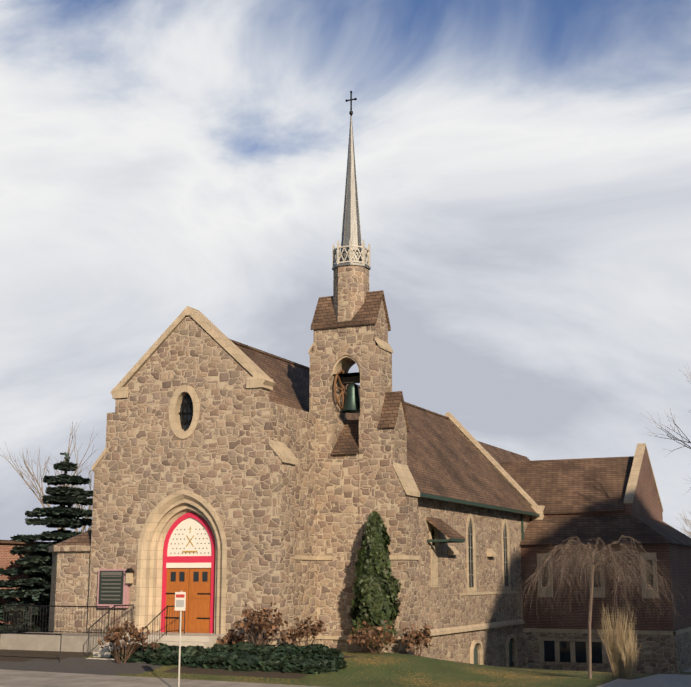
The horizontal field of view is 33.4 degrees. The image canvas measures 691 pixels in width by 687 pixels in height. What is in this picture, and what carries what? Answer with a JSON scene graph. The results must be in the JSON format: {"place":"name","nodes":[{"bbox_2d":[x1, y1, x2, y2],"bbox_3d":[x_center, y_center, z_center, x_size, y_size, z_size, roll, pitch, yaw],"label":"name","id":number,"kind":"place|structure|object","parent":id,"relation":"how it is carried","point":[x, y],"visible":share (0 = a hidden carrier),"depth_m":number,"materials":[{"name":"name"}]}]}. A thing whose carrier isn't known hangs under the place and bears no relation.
{"place":"outdoors","nodes":[
{"label":"outdoors","id":0,"kind":"place"},
{"bbox_2d":[87,316,317,646],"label":"front stone wall","id":1,"kind":"structure","parent":0,"point":[241,478],"depth_m":39.31,"materials":[{"name":"beige stone"}]},
{"bbox_2d":[97,568,133,607],"bbox_3d":[-7.871,8.347,39.326,1.470,1.320,0.338,-5,-13,24],"label":"church sign and lantern","id":2,"kind":"object","parent":1,"relation":"attached to","point":[113,587],"visible":1,"depth_m":39.34,"materials":[{"name":"pink wood"}]},
{"bbox_2d":[178,393,192,430],"bbox_3d":[-5.434,2.396,39.863,0.800,1.440,0.130,-5,-13,24],"label":"oval window","id":3,"kind":"structure","parent":1,"relation":"in","point":[186,412],"depth_m":39.89,"materials":[{"name":"black glass"}]},
{"bbox_2d":[161,512,215,632],"bbox_3d":[-5.290,7.732,38.982,2.070,4.010,0.120,-5,-13,24],"label":"church door","id":4,"kind":"structure","parent":1,"relation":"in","point":[192,575],"depth_m":38.95,"materials":[{"name":"orange wood"}]},
{"bbox_2d":[170,526,208,553],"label":"church door tympanum marks","id":5,"kind":"object","parent":4,"relation":"attached to","point":[189,552],"visible":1,"depth_m":39.16},
{"bbox_2d":[92,306,317,644],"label":"stone trim","id":6,"kind":"structure","parent":1,"relation":"attached to","point":[167,512],"depth_m":39.24,"materials":[{"name":"beige stone"}]},
{"bbox_2d":[0,649,690,686],"bbox_3d":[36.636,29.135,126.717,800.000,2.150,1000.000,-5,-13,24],"label":"ground","id":7,"kind":"structure","parent":0,"point":[361,669],"depth_m":33.09,"materials":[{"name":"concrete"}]},
{"bbox_2d":[0,540,51,631],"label":"brick building","id":8,"kind":"structure","parent":7,"relation":"on","point":[7,559],"depth_m":52.15,"materials":[{"name":"red brick"}]},
{"bbox_2d":[0,452,92,633],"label":"spruce tree","id":9,"kind":"object","parent":7,"relation":"on","point":[37,560],"visible":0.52,"depth_m":49.20,"materials":[{"name":"green plant"}]},
{"bbox_2d":[10,516,82,624],"bbox_3d":[-13.291,10.545,53.386,5.842,6.265,5.787,-1,-11,5],"label":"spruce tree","id":10,"kind":"object","parent":7,"relation":"on","point":[33,575],"depth_m":53.13,"materials":[{"name":"green plant"}]},
{"bbox_2d":[0,421,97,532],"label":"bare tree","id":11,"kind":"object","parent":7,"relation":"on","point":[48,505],"visible":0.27,"depth_m":58.14,"materials":[{"name":"brown plant"}]},
{"bbox_2d":[0,632,106,651],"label":"concrete ramp wall","id":12,"kind":"structure","parent":7,"relation":"on","point":[74,642],"depth_m":38.44,"materials":[{"name":"beige concrete"}]},
{"bbox_2d":[49,551,90,632],"bbox_3d":[-8.884,9.332,42.387,3.600,3.700,4.000,-5,-13,24],"label":"low stone annex","id":13,"kind":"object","parent":7,"relation":"on","point":[70,575],"depth_m":40.66,"materials":[{"name":"beige stone"}]},
{"bbox_2d":[49,545,90,551],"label":"stone cornice","id":14,"kind":"structure","parent":13,"relation":"on","point":[55,548],"depth_m":40.82,"materials":[{"name":"beige stone"}]},
{"bbox_2d":[52,529,91,545],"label":"small roof","id":15,"kind":"structure","parent":14,"relation":"on","point":[83,538],"depth_m":41.15,"materials":[{"name":"brown tile"}]},
{"bbox_2d":[0,604,185,662],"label":"iron railings","id":16,"kind":"object","parent":7,"relation":"on","point":[52,606],"visible":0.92,"depth_m":37.90,"materials":[{"name":"black metal"}]},
{"bbox_2d":[98,620,159,663],"bbox_3d":[-6.779,9.200,35.498,1.725,1.326,1.898,6,-13,-26],"label":"dry shrub","id":17,"kind":"object","parent":7,"relation":"on","point":[134,636],"visible":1,"depth_m":35.43,"materials":[{"name":"brown plant"}]},
{"bbox_2d":[86,632,229,659],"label":"entrance steps","id":18,"kind":"structure","parent":7,"relation":"on","point":[204,640],"depth_m":36.65,"materials":[{"name":"beige concrete"}]},
{"bbox_2d":[175,591,185,686],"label":"parking sign post","id":19,"kind":"object","parent":7,"relation":"on","point":[180,601],"visible":1,"depth_m":29.83,"materials":[{"name":"grey metal"}]},
{"bbox_2d":[108,642,346,673],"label":"juniper shrubs","id":20,"kind":"object","parent":7,"relation":"on","point":[312,658],"visible":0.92,"depth_m":34.15,"materials":[{"name":"green plant"}]},
{"bbox_2d":[216,629,247,644],"bbox_3d":[-3.617,9.471,36.606,1.070,0.816,0.802,-1,-11,4],"label":"dry shrub","id":21,"kind":"object","parent":7,"relation":"on","point":[232,637],"visible":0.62,"depth_m":36.59,"materials":[{"name":"brown plant"}]},
{"bbox_2d":[233,602,287,645],"bbox_3d":[-2.676,8.943,36.092,1.762,1.648,2.080,-5,-13,24],"label":"dry shrub","id":22,"kind":"object","parent":7,"relation":"on","point":[266,625],"visible":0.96,"depth_m":35.98,"materials":[{"name":"brown plant"}]},
{"bbox_2d":[280,616,325,645],"bbox_3d":[-1.416,9.139,36.043,1.403,1.241,1.596,-5,-13,24],"label":"dry shrub","id":23,"kind":"object","parent":7,"relation":"on","point":[306,632],"visible":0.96,"depth_m":36.01,"materials":[{"name":"brown plant"}]},
{"bbox_2d":[309,300,419,654],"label":"bell tower","id":24,"kind":"structure","parent":7,"relation":"on","point":[355,490],"depth_m":40.35,"materials":[{"name":"beige stone"}]},
{"bbox_2d":[338,376,359,387],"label":"bell beam","id":25,"kind":"structure","parent":24,"relation":"attached to","point":[351,379],"depth_m":41.77,"materials":[{"name":"brown wood"}]},
{"bbox_2d":[334,370,346,408],"bbox_3d":[-0.085,1.684,41.898,0.060,1.440,1.440,-5,-13,24],"label":"bell wheel","id":26,"kind":"object","parent":25,"relation":"attached to","point":[342,388],"visible":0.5,"depth_m":41.65,"materials":[{"name":"brown wood"}]},
{"bbox_2d":[342,383,359,412],"bbox_3d":[0.260,1.947,41.681,0.800,1.040,0.800,-5,-13,24],"label":"bell","id":27,"kind":"object","parent":25,"relation":"hanging from","point":[352,403],"visible":0.88,"depth_m":41.48,"materials":[{"name":"metal"}]},
{"bbox_2d":[333,265,368,332],"bbox_3d":[0.214,-1.519,42.402,1.256,2.480,1.256,-5,-13,24],"label":"stone turret","id":28,"kind":"object","parent":24,"relation":"on","point":[350,286],"visible":0.65,"depth_m":41.94,"materials":[{"name":"beige stone"}]},
{"bbox_2d":[332,238,369,266],"bbox_3d":[0.214,-3.284,42.758,1.290,0.960,1.290,-5,-13,24],"label":"decorative railing","id":29,"kind":"object","parent":28,"relation":"on","point":[337,256],"visible":0.67,"depth_m":42.26,"materials":[{"name":"white metal"}]},
{"bbox_2d":[332,116,370,269],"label":"spire","id":30,"kind":"structure","parent":24,"relation":"on","point":[351,228],"depth_m":42.87,"materials":[{"name":"metal"}]},
{"bbox_2d":[345,91,356,116],"bbox_3d":[0.214,-9.143,43.941,0.450,1.035,0.129,-5,-13,24],"label":"cross","id":31,"kind":"object","parent":30,"relation":"on","point":[351,111],"visible":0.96,"depth_m":43.92,"materials":[{"name":"black metal"}]},
{"bbox_2d":[311,290,409,454],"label":"bell tower roofs","id":32,"kind":"structure","parent":24,"relation":"on","point":[324,317],"depth_m":41.49,"materials":[{"name":"brown tile"}]},
{"bbox_2d":[308,337,419,640],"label":"tower stone trim","id":33,"kind":"structure","parent":24,"relation":"attached to","point":[346,363],"depth_m":40.38,"materials":[{"name":"beige stone"}]},
{"bbox_2d":[344,620,396,653],"bbox_3d":[0.758,9.336,36.574,1.555,1.071,2.032,-5,-13,24],"label":"dry shrub","id":34,"kind":"object","parent":7,"relation":"on","point":[365,639],"visible":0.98,"depth_m":36.34,"materials":[{"name":"brown plant"}]},
{"bbox_2d":[349,511,401,651],"bbox_3d":[0.943,8.049,38.663,1.831,4.803,1.843,-5,-13,24],"label":"arborvitae shrub","id":35,"kind":"object","parent":7,"relation":"on","point":[376,589],"visible":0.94,"depth_m":38.35,"materials":[{"name":"green plant"}]},
{"bbox_2d":[396,622,431,655],"bbox_3d":[2.293,9.605,37.348,1.136,1.090,1.802,1,-11,-6],"label":"dry shrub","id":36,"kind":"object","parent":7,"relation":"on","point":[417,638],"visible":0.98,"depth_m":37.28,"materials":[{"name":"brown plant"}]},
{"bbox_2d":[449,419,531,518],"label":"nave east wall","id":37,"kind":"structure","parent":7,"relation":"on","point":[492,465],"depth_m":62.19,"materials":[{"name":"beige stone"}]},
{"bbox_2d":[444,412,544,519],"bbox_3d":[5.750,6.802,63.409,10.400,6.080,0.560,-5,-13,24],"label":"gable coping","id":38,"kind":"object","parent":37,"relation":"on","point":[538,509],"visible":0.42,"depth_m":61.98,"materials":[{"name":"beige stone"}]},
{"bbox_2d":[496,535,690,678],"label":"weeping tree","id":39,"kind":"object","parent":7,"relation":"on","point":[588,560],"visible":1,"depth_m":34.17,"materials":[{"name":"brown plant"}]},
{"bbox_2d":[523,631,690,673],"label":"stone foundation wall","id":40,"kind":"structure","parent":7,"relation":"on","point":[664,654],"depth_m":55.94,"materials":[{"name":"stone"}]},
{"bbox_2d":[599,602,636,678],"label":"ornamental grass","id":41,"kind":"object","parent":7,"relation":"on","point":[615,659],"depth_m":34.16,"materials":[{"name":"beige plant"}]},
{"bbox_2d":[612,628,641,679],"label":"ornamental grass","id":42,"kind":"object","parent":7,"relation":"on","point":[629,657],"depth_m":33.68,"materials":[{"name":"beige plant"}]},
{"bbox_2d":[641,366,690,489],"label":"bare tree","id":43,"kind":"object","parent":7,"relation":"on","point":[674,439],"visible":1,"depth_m":52.54,"materials":[{"name":"brown plant"}]},
{"bbox_2d":[680,510,690,536],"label":"tree","id":44,"kind":"object","parent":7,"relation":"on","point":[686,524],"visible":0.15,"depth_m":75.06,"materials":[{"name":"brown plant"}]},
{"bbox_2d":[0,0,690,541],"label":"sky","id":45,"kind":"structure","parent":0,"point":[523,167],"materials":[{"name":"white"}]},
{"bbox_2d":[415,497,529,667],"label":"nave wall","id":46,"kind":"structure","parent":0,"point":[444,604],"depth_m":51.09,"materials":[{"name":"beige stone"}]},
{"bbox_2d":[230,339,535,538],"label":"nave roof","id":47,"kind":"structure","parent":46,"relation":"on","point":[446,458],"depth_m":53.21,"materials":[{"name":"brown tile"}]},
{"bbox_2d":[432,520,512,665],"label":"side windows","id":48,"kind":"structure","parent":46,"relation":"in","point":[471,561],"depth_m":52.03,"materials":[{"name":"black glass"}]},
{"bbox_2d":[429,511,524,667],"bbox_3d":[4.813,11.334,49.384,0.370,8.445,19.700,-5,-13,24],"label":"window stone trim","id":49,"kind":"structure","parent":46,"relation":"attached to","point":[452,550],"depth_m":51.69,"materials":[{"name":"beige stone"}]},
{"bbox_2d":[420,493,539,542],"bbox_3d":[5.698,10.796,50.310,1.060,7.666,21.900,-5,-13,24],"label":"gutter","id":50,"kind":"object","parent":46,"relation":"attached to","point":[449,540],"visible":0.69,"depth_m":49.99,"materials":[{"name":"green metal"}]},
{"bbox_2d":[521,449,690,630],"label":"brick wing wall","id":51,"kind":"structure","parent":0,"point":[676,558],"depth_m":57.23,"materials":[{"name":"brown brick"}]},
{"bbox_2d":[500,456,690,545],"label":"roof","id":52,"kind":"structure","parent":51,"relation":"on","point":[584,485],"depth_m":60.75,"materials":[{"name":"brown tile"}]},
{"bbox_2d":[541,560,653,662],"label":"windows","id":53,"kind":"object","parent":51,"relation":"in","point":[565,654],"visible":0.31,"depth_m":56.75,"materials":[{"name":"black glass"}]},
{"bbox_2d":[523,443,690,662],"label":"stone trim","id":54,"kind":"structure","parent":51,"relation":"attached to","point":[634,473],"depth_m":57.09,"materials":[{"name":"beige stone"}]}
]}

